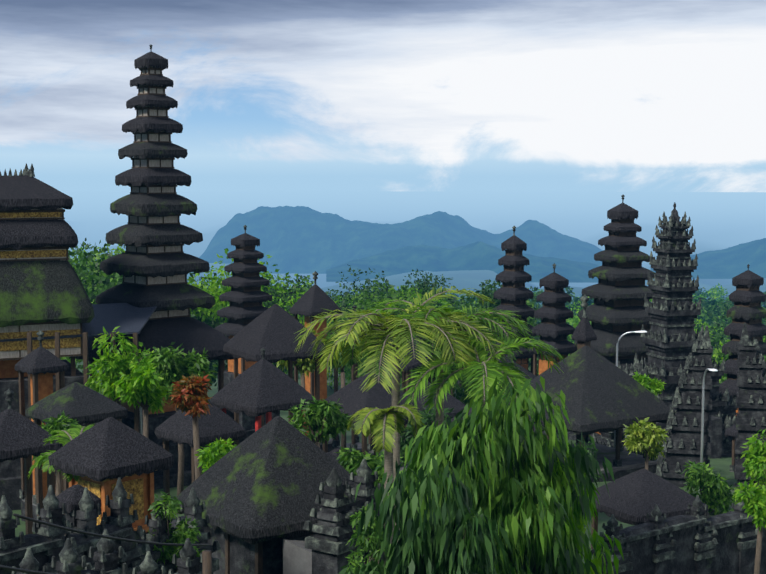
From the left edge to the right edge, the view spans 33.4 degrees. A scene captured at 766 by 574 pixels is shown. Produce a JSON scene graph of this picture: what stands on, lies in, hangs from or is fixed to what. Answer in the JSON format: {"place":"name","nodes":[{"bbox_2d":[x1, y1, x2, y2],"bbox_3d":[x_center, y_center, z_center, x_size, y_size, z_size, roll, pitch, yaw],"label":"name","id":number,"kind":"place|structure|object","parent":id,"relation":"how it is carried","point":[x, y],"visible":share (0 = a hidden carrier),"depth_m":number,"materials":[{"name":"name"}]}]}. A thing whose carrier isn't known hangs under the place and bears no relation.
{"place":"outdoors","nodes":[
{"label":"outdoors","id":0,"kind":"place"},
{"bbox_2d":[0,513,211,573],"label":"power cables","id":1,"kind":"object","parent":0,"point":[206,561],"visible":0.94,"depth_m":18.25,"materials":[{"name":"rubber"}]},
{"bbox_2d":[0,0,765,191],"label":"sky","id":2,"kind":"structure","parent":0,"point":[271,95],"materials":[{"name":"white"}]},
{"bbox_2d":[12,191,765,572],"bbox_3d":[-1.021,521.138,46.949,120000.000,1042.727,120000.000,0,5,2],"label":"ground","id":3,"kind":"structure","parent":0,"point":[718,221],"depth_m":25758.61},
{"bbox_2d":[0,388,62,533],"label":"bale","id":4,"kind":"object","parent":3,"relation":"on","point":[22,436],"visible":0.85,"depth_m":30.65,"materials":[{"name":"grey wood"}]},
{"bbox_2d":[15,330,67,520],"bbox_3d":[-12.081,5.126,45.346,1.425,7.238,1.425,-5,7,-43],"label":"shrine","id":5,"kind":"object","parent":3,"relation":"on","point":[40,365],"visible":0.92,"depth_m":44.97,"materials":[{"name":"grey wood"}]},
{"bbox_2d":[0,163,97,509],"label":"temple building","id":6,"kind":"structure","parent":3,"relation":"on","point":[42,288],"depth_m":48.44,"materials":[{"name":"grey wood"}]},
{"bbox_2d":[33,410,83,495],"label":"tree","id":7,"kind":"object","parent":3,"relation":"on","point":[62,421],"visible":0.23,"depth_m":33.69,"materials":[{"name":"green plant"}]},
{"bbox_2d":[28,424,93,481],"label":"palm tree","id":8,"kind":"object","parent":3,"relation":"on","point":[64,437],"visible":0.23,"depth_m":27.42,"materials":[{"name":"green plant"}]},
{"bbox_2d":[25,382,128,533],"bbox_3d":[-9.129,5.728,38.229,2.318,5.802,2.318,-5,7,-43],"label":"bale","id":9,"kind":"object","parent":3,"relation":"on","point":[81,404],"visible":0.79,"depth_m":37.53,"materials":[{"name":"grey wood"}]},
{"bbox_2d":[0,303,156,494],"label":"pavilion","id":10,"kind":"structure","parent":3,"relation":"on","point":[127,318],"depth_m":50.12,"materials":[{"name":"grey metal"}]},
{"bbox_2d":[56,484,100,535],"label":"bale","id":11,"kind":"object","parent":3,"relation":"on","point":[70,497],"visible":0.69,"depth_m":23.19,"materials":[{"name":"grey wood"}]},
{"bbox_2d":[11,529,201,573],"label":"front wall","id":12,"kind":"structure","parent":3,"relation":"on","point":[106,557],"depth_m":19.17,"materials":[{"name":"grey stone"}]},
{"bbox_2d":[0,478,220,573],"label":"front wall","id":13,"kind":"structure","parent":3,"relation":"on","point":[45,543],"depth_m":22.97,"materials":[{"name":"grey stone"}]},
{"bbox_2d":[48,417,173,543],"bbox_3d":[-5.736,4.346,26.988,1.971,3.202,1.971,5,7,42],"label":"bale","id":14,"kind":"object","parent":3,"relation":"on","point":[101,457],"visible":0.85,"depth_m":26.48,"materials":[{"name":"grey wood"}]},
{"bbox_2d":[84,326,157,421],"bbox_3d":[-9.554,5.059,47.302,2.969,7.314,2.992,0,5,2],"label":"tree","id":15,"kind":"object","parent":3,"relation":"on","point":[112,367],"visible":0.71,"depth_m":46.44,"materials":[{"name":"green plant"}]},
{"bbox_2d":[139,406,142,434],"bbox_3d":[-8.581,5.829,47.373,1.398,5.400,0.300,4,6,36],"label":"post","id":16,"kind":"object","parent":3,"relation":"on","point":[141,422],"visible":0.02,"depth_m":47.61,"materials":[{"name":"grey metal"}]},
{"bbox_2d":[115,357,169,438],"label":"tree","id":17,"kind":"object","parent":3,"relation":"on","point":[143,389],"visible":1,"depth_m":40.78,"materials":[{"name":"green plant"}]},
{"bbox_2d":[75,45,246,489],"bbox_3d":[-9.900,-0.826,55.330,6.293,19.141,6.293,-4,7,-41],"label":"pagoda","id":18,"kind":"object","parent":3,"relation":"on","point":[154,264],"visible":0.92,"depth_m":54.18,"materials":[{"name":"grey wood"}]},
{"bbox_2d":[147,491,203,572],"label":"tree","id":19,"kind":"object","parent":3,"relation":"on","point":[182,533],"visible":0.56,"depth_m":24.64,"materials":[{"name":"green plant"}]},
{"bbox_2d":[144,342,217,513],"bbox_3d":[-7.364,5.308,46.120,2.934,6.739,2.547,0,5,2],"label":"tree","id":20,"kind":"object","parent":3,"relation":"on","point":[170,368],"visible":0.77,"depth_m":45.56,"materials":[{"name":"green plant"}]},
{"bbox_2d":[168,373,211,479],"bbox_3d":[-5.351,5.475,36.069,1.248,6.170,1.451,0,5,2],"label":"tree","id":21,"kind":"object","parent":3,"relation":"on","point":[191,397],"visible":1,"depth_m":35.65,"materials":[{"name":"red plant"}]},
{"bbox_2d":[155,402,246,528],"bbox_3d":[-5.706,6.001,40.084,2.159,5.171,2.159,-5,7,-43],"label":"bale","id":22,"kind":"object","parent":3,"relation":"on","point":[214,424],"visible":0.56,"depth_m":39.42,"materials":[{"name":"grey wood"}]},
{"bbox_2d":[195,437,236,471],"bbox_3d":[-4.311,6.307,35.056,1.589,4.415,1.433,0,5,2],"label":"bush","id":23,"kind":"object","parent":3,"relation":"on","point":[214,452],"visible":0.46,"depth_m":34.68,"materials":[{"name":"green plant"}]},
{"bbox_2d":[215,225,279,437],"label":"pagoda","id":24,"kind":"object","parent":3,"relation":"on","point":[245,297],"visible":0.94,"depth_m":71.32,"materials":[{"name":"grey wood"}]},
{"bbox_2d":[211,347,315,443],"bbox_3d":[-4.018,5.302,43.055,2.674,6.596,2.674,-5,7,-43],"label":"bale","id":25,"kind":"object","parent":3,"relation":"on","point":[258,389],"visible":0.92,"depth_m":42.19,"materials":[{"name":"grey wood"}]},
{"bbox_2d":[177,416,354,573],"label":"bale","id":26,"kind":"object","parent":3,"relation":"on","point":[257,491],"visible":0.71,"depth_m":31.66,"materials":[{"name":"grey wood"}]},
{"bbox_2d":[223,304,329,426],"bbox_3d":[-4.184,4.663,50.165,3.311,8.010,3.311,-3,6,-30],"label":"bale","id":27,"kind":"object","parent":3,"relation":"on","point":[272,329],"visible":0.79,"depth_m":49.06,"materials":[{"name":"grey wood"}]},
{"bbox_2d":[276,329,326,388],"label":"tree","id":28,"kind":"object","parent":3,"relation":"on","point":[307,365],"visible":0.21,"depth_m":54.62,"materials":[{"name":"green plant"}]},
{"bbox_2d":[289,271,341,451],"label":"shrine","id":29,"kind":"object","parent":3,"relation":"on","point":[314,299],"visible":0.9,"depth_m":65.60,"materials":[{"name":"grey wood"}]},
{"bbox_2d":[285,396,354,446],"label":"tree","id":30,"kind":"object","parent":3,"relation":"on","point":[320,420],"visible":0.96,"depth_m":39.79,"materials":[{"name":"green plant"}]},
{"bbox_2d":[329,448,348,456],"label":"bale","id":31,"kind":"object","parent":3,"relation":"on","point":[335,450],"visible":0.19,"depth_m":39.60,"materials":[{"name":"grey wood"}]},
{"bbox_2d":[327,452,350,473],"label":"bale","id":32,"kind":"object","parent":3,"relation":"on","point":[334,457],"visible":0.15,"depth_m":38.11,"materials":[{"name":"grey wood"}]},
{"bbox_2d":[303,459,382,573],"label":"stone shrine","id":33,"kind":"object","parent":3,"relation":"on","point":[332,529],"depth_m":29.54,"materials":[{"name":"grey stone"}]},
{"bbox_2d":[325,331,363,451],"bbox_3d":[-1.821,5.265,55.033,2.157,6.876,1.952,5,7,43],"label":"tree","id":34,"kind":"object","parent":3,"relation":"on","point":[343,438],"visible":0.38,"depth_m":54.55,"materials":[{"name":"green plant"}]},
{"bbox_2d":[330,305,374,453],"bbox_3d":[-1.384,4.917,62.036,1.775,8.145,1.775,-5,7,-43],"label":"shrine","id":35,"kind":"object","parent":3,"relation":"on","point":[355,444],"visible":0.23,"depth_m":61.92,"materials":[{"name":"grey wood"}]},
{"bbox_2d":[283,535,423,573],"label":"wall","id":36,"kind":"structure","parent":3,"relation":"on","point":[297,556],"depth_m":30.45,"materials":[{"name":"grey concrete"}]},
{"bbox_2d":[341,503,390,573],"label":"bush","id":37,"kind":"object","parent":3,"relation":"on","point":[366,541],"visible":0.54,"depth_m":27.63,"materials":[{"name":"green plant"}]},
{"bbox_2d":[334,447,404,486],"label":"tree","id":38,"kind":"object","parent":3,"relation":"on","point":[351,461],"visible":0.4,"depth_m":35.53,"materials":[{"name":"green plant"}]},
{"bbox_2d":[323,372,429,457],"bbox_3d":[-0.448,5.838,46.423,3.286,5.561,3.286,-4,7,-38],"label":"bale","id":39,"kind":"object","parent":3,"relation":"on","point":[353,399],"visible":0.19,"depth_m":45.47,"materials":[{"name":"grey wood"}]},
{"bbox_2d":[347,404,424,566],"bbox_3d":[0.067,5.162,27.819,1.760,5.382,1.752,0,5,2],"label":"palm tree","id":40,"kind":"object","parent":3,"relation":"on","point":[387,424],"visible":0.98,"depth_m":27.16,"materials":[{"name":"green plant"}]},
{"bbox_2d":[367,336,405,455],"bbox_3d":[0.198,5.230,59.953,1.549,7.339,1.549,-5,7,-43],"label":"shrine","id":41,"kind":"object","parent":3,"relation":"on","point":[369,446],"visible":0.06,"depth_m":59.86,"materials":[{"name":"grey stone"}]},
{"bbox_2d":[294,286,509,541],"bbox_3d":[0.598,4.038,29.895,4.943,7.965,4.590,4,6,35],"label":"palm tree","id":42,"kind":"object","parent":3,"relation":"on","point":[377,325],"visible":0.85,"depth_m":28.71,"materials":[{"name":"green plant"}]},
{"bbox_2d":[378,341,433,465],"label":"bale","id":43,"kind":"object","parent":3,"relation":"on","point":[412,364],"visible":0.23,"depth_m":55.88,"materials":[{"name":"grey wood"}]},
{"bbox_2d":[60,238,765,394],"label":"trees","id":44,"kind":"object","parent":3,"relation":"on","point":[213,323],"visible":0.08,"depth_m":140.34,"materials":[{"name":"green plant"}]},
{"bbox_2d":[339,454,512,573],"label":"tree","id":45,"kind":"object","parent":3,"relation":"on","point":[441,541],"visible":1,"depth_m":15.87,"materials":[{"name":"green plant"}]},
{"bbox_2d":[400,406,453,466],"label":"tree","id":46,"kind":"object","parent":3,"relation":"on","point":[408,433],"visible":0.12,"depth_m":37.43,"materials":[{"name":"green plant"}]},
{"bbox_2d":[400,381,468,470],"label":"bale","id":47,"kind":"object","parent":3,"relation":"on","point":[450,402],"visible":0.21,"depth_m":51.08,"materials":[{"name":"grey wood"}]},
{"bbox_2d":[411,337,457,384],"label":"tree","id":48,"kind":"object","parent":3,"relation":"on","point":[432,355],"depth_m":59.42,"materials":[{"name":"green plant"}]},
{"bbox_2d":[410,332,458,436],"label":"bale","id":49,"kind":"object","parent":3,"relation":"on","point":[412,379],"depth_m":69.60,"materials":[{"name":"grey wood"}]},
{"bbox_2d":[353,295,531,430],"bbox_3d":[1.391,4.159,30.912,4.548,7.886,4.206,0,5,2],"label":"palm tree","id":50,"kind":"object","parent":3,"relation":"on","point":[503,314],"visible":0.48,"depth_m":30.00,"materials":[{"name":"green plant"}]},
{"bbox_2d":[448,370,498,408],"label":"tree","id":51,"kind":"object","parent":3,"relation":"on","point":[462,394],"visible":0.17,"depth_m":61.08,"materials":[{"name":"green plant"}]},
{"bbox_2d":[445,408,504,433],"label":"bale","id":52,"kind":"object","parent":3,"relation":"on","point":[453,418],"visible":0.02,"depth_m":46.41,"materials":[{"name":"grey wood"}]},
{"bbox_2d":[399,337,565,419],"bbox_3d":[2.212,4.553,28.696,3.813,6.824,3.181,0,5,2],"label":"palm tree","id":53,"kind":"object","parent":3,"relation":"on","point":[483,366],"visible":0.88,"depth_m":27.83,"materials":[{"name":"green plant"}]},
{"bbox_2d":[379,372,588,573],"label":"tree","id":54,"kind":"object","parent":3,"relation":"on","point":[540,513],"visible":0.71,"depth_m":17.77,"materials":[{"name":"green plant"}]},
{"bbox_2d":[457,354,536,430],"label":"bale","id":55,"kind":"object","parent":3,"relation":"on","point":[527,372],"visible":0.12,"depth_m":63.24,"materials":[{"name":"grey wood"}]},
{"bbox_2d":[487,226,537,399],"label":"pagoda","id":56,"kind":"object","parent":3,"relation":"on","point":[513,294],"visible":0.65,"depth_m":83.77,"materials":[{"name":"grey wood"}]},
{"bbox_2d":[286,274,765,361],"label":"forest band","id":57,"kind":"object","parent":3,"relation":"on","point":[697,325],"visible":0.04,"depth_m":231.97,"materials":[{"name":"green plant"}]},
{"bbox_2d":[334,297,730,342],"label":"forest band","id":58,"kind":"object","parent":3,"relation":"on","point":[575,321],"visible":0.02,"depth_m":369.84,"materials":[{"name":"green plant"}]},
{"bbox_2d":[327,289,765,328],"bbox_3d":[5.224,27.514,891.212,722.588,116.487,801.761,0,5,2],"label":"forest band","id":59,"kind":"object","parent":3,"relation":"on","point":[713,311],"visible":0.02,"depth_m":488.58,"materials":[{"name":"green plant"}]},
{"bbox_2d":[529,263,576,434],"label":"pagoda","id":60,"kind":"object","parent":3,"relation":"on","point":[553,328],"visible":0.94,"depth_m":80.77,"materials":[{"name":"grey wood"}]},
{"bbox_2d":[560,439,600,484],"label":"tree","id":61,"kind":"object","parent":3,"relation":"on","point":[591,451],"visible":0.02,"depth_m":44.45,"materials":[{"name":"green plant"}]},
{"bbox_2d":[497,346,669,481],"bbox_3d":[9.122,5.772,57.631,5.941,6.284,5.941,-3,6,-33],"label":"bale","id":62,"kind":"object","parent":3,"relation":"on","point":[602,393],"visible":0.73,"depth_m":55.97,"materials":[{"name":"grey wood"}]},
{"bbox_2d":[543,442,623,573],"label":"tree","id":63,"kind":"object","parent":3,"relation":"on","point":[580,522],"visible":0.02,"depth_m":19.50,"materials":[{"name":"green plant"}]},
{"bbox_2d":[422,285,765,323],"bbox_3d":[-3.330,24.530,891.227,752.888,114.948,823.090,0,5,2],"label":"forest band","id":64,"kind":"object","parent":3,"relation":"on","point":[705,304],"depth_m":552.24,"materials":[{"name":"green plant"}]},
{"bbox_2d":[557,195,655,440],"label":"pagoda","id":65,"kind":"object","parent":3,"relation":"on","point":[615,311],"visible":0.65,"depth_m":75.94,"materials":[{"name":"grey wood"}]},
{"bbox_2d":[614,330,646,447],"bbox_3d":[11.534,5.427,59.679,1.496,6.879,0.300,2,5,18],"label":"street lamp","id":66,"kind":"object","parent":3,"relation":"on","point":[641,331],"visible":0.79,"depth_m":59.58,"materials":[{"name":"grey metal"}]},
{"bbox_2d":[533,283,732,305],"bbox_3d":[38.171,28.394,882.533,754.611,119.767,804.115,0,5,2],"label":"tree","id":67,"kind":"object","parent":3,"relation":"on","point":[718,295],"depth_m":962.64,"materials":[{"name":"green plant"}]},
{"bbox_2d":[622,416,667,469],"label":"tree","id":68,"kind":"object","parent":3,"relation":"on","point":[644,440],"visible":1,"depth_m":44.19,"materials":[{"name":"green plant"}]},
{"bbox_2d":[632,371,665,457],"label":"tree","id":69,"kind":"object","parent":3,"relation":"on","point":[654,386],"visible":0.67,"depth_m":57.12,"materials":[{"name":"green plant"}]},
{"bbox_2d":[590,469,708,548],"bbox_3d":[8.047,7.139,39.512,2.915,3.058,2.915,-3,6,-28],"label":"bale","id":70,"kind":"object","parent":3,"relation":"on","point":[635,498],"visible":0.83,"depth_m":38.68,"materials":[{"name":"grey wood"}]},
{"bbox_2d":[591,495,765,573],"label":"wall","id":71,"kind":"structure","parent":3,"relation":"on","point":[697,540],"depth_m":33.90,"materials":[{"name":"grey stone"}]},
{"bbox_2d":[655,326,712,487],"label":"split gate","id":72,"kind":"structure","parent":3,"relation":"on","point":[681,445],"depth_m":53.56,"materials":[{"name":"grey stone"}]},
{"bbox_2d":[699,368,717,489],"bbox_3d":[13.384,6.000,52.657,0.300,5.424,1.196,-1,5,-15],"label":"street lamp","id":73,"kind":"object","parent":3,"relation":"on","point":[702,422],"visible":0.71,"depth_m":53.03,"materials":[{"name":"grey metal"}]},
{"bbox_2d":[681,461,736,514],"bbox_3d":[12.107,9.194,47.306,2.822,5.496,1.965,0,5,2],"label":"bush","id":74,"kind":"object","parent":3,"relation":"on","point":[714,491],"visible":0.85,"depth_m":46.84,"materials":[{"name":"green plant"}]},
{"bbox_2d":[724,424,737,471],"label":"bale","id":75,"kind":"object","parent":3,"relation":"on","point":[732,431],"visible":0.15,"depth_m":61.17,"materials":[{"name":"grey wood"}]},
{"bbox_2d":[719,264,765,412],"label":"pagoda","id":76,"kind":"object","parent":3,"relation":"on","point":[747,296],"visible":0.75,"depth_m":78.32,"materials":[{"name":"grey stone"}]},
{"bbox_2d":[732,481,765,573],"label":"tree","id":77,"kind":"object","parent":3,"relation":"on","point":[754,506],"visible":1,"depth_m":29.18,"materials":[{"name":"green plant"}]},
{"bbox_2d":[734,323,765,488],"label":"split gate","id":78,"kind":"structure","parent":3,"relation":"on","point":[750,419],"depth_m":53.68,"materials":[{"name":"grey stone"}]},
{"bbox_2d":[740,429,765,493],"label":"tree","id":79,"kind":"object","parent":3,"relation":"on","point":[755,467],"visible":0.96,"depth_m":44.01,"materials":[{"name":"green plant"}]},
{"bbox_2d":[199,206,602,273],"bbox_3d":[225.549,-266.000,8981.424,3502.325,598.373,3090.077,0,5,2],"label":"mountain","id":80,"kind":"structure","parent":0,"point":[301,240],"depth_m":8502.82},
{"bbox_2d":[326,241,601,282],"bbox_3d":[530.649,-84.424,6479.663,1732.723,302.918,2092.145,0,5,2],"label":"mountain","id":81,"kind":"structure","parent":0,"point":[478,255],"depth_m":6199.35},
{"bbox_2d":[438,403,614,573],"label":"mango tree leaves","id":82,"kind":"object","parent":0,"point":[585,462],"visible":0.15,"depth_m":18.39,"materials":[{"name":"green plant"}]},
{"bbox_2d":[571,295,596,442],"bbox_3d":[9.518,4.698,60.638,0.887,8.710,0.887,6,8,47],"label":"pagoda","id":83,"kind":"object","parent":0,"point":[584,334],"visible":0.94,"depth_m":60.21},
{"bbox_2d":[592,202,737,458],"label":"stone temple tower","id":84,"kind":"structure","parent":0,"point":[671,335],"depth_m":67.89,"materials":[{"name":"grey stone"}]},
{"bbox_2d":[651,238,765,278],"bbox_3d":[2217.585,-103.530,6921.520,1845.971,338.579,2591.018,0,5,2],"label":"mountain","id":85,"kind":"structure","parent":0,"point":[730,262],"depth_m":6586.23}
]}

